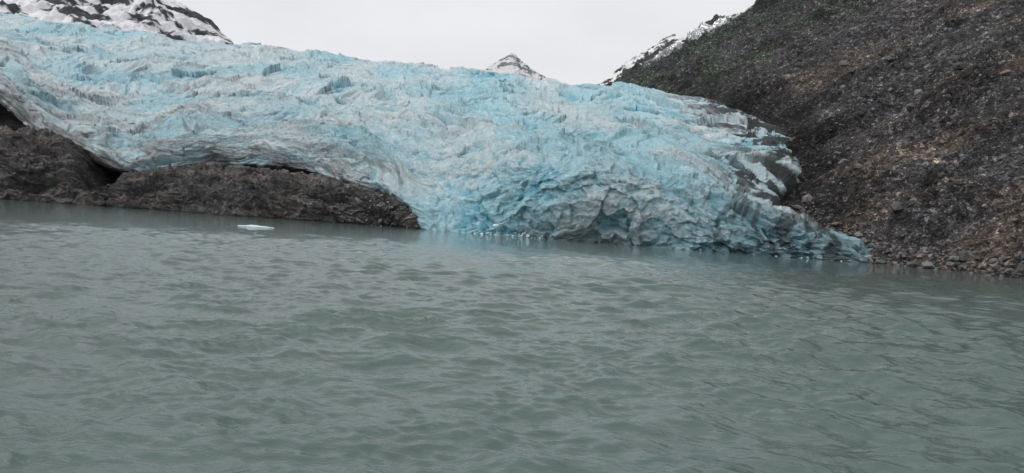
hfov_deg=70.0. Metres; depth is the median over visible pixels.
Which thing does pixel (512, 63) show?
snowy peak
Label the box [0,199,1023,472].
lake water
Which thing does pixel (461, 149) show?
glacier
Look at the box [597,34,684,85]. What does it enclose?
snowy peak
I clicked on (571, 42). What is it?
sky
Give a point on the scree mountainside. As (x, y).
(716, 57)
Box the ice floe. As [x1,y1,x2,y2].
[237,225,273,227]
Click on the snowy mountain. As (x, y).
(173, 19)
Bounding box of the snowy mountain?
[0,0,233,44]
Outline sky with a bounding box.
[174,0,755,84]
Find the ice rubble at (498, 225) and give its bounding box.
[464,224,807,257]
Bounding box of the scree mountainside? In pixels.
[606,0,1023,278]
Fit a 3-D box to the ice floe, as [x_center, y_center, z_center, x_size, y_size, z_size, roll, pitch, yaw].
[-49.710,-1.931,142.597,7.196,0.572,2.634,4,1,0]
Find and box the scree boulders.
[719,0,1023,278]
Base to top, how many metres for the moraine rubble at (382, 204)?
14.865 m
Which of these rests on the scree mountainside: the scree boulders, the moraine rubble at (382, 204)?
the scree boulders
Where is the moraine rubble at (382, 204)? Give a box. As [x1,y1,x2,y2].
[337,186,417,227]
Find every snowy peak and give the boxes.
[484,53,544,79]
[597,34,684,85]
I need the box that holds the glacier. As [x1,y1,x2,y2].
[0,12,871,262]
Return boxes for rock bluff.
[0,113,419,228]
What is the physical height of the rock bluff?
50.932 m

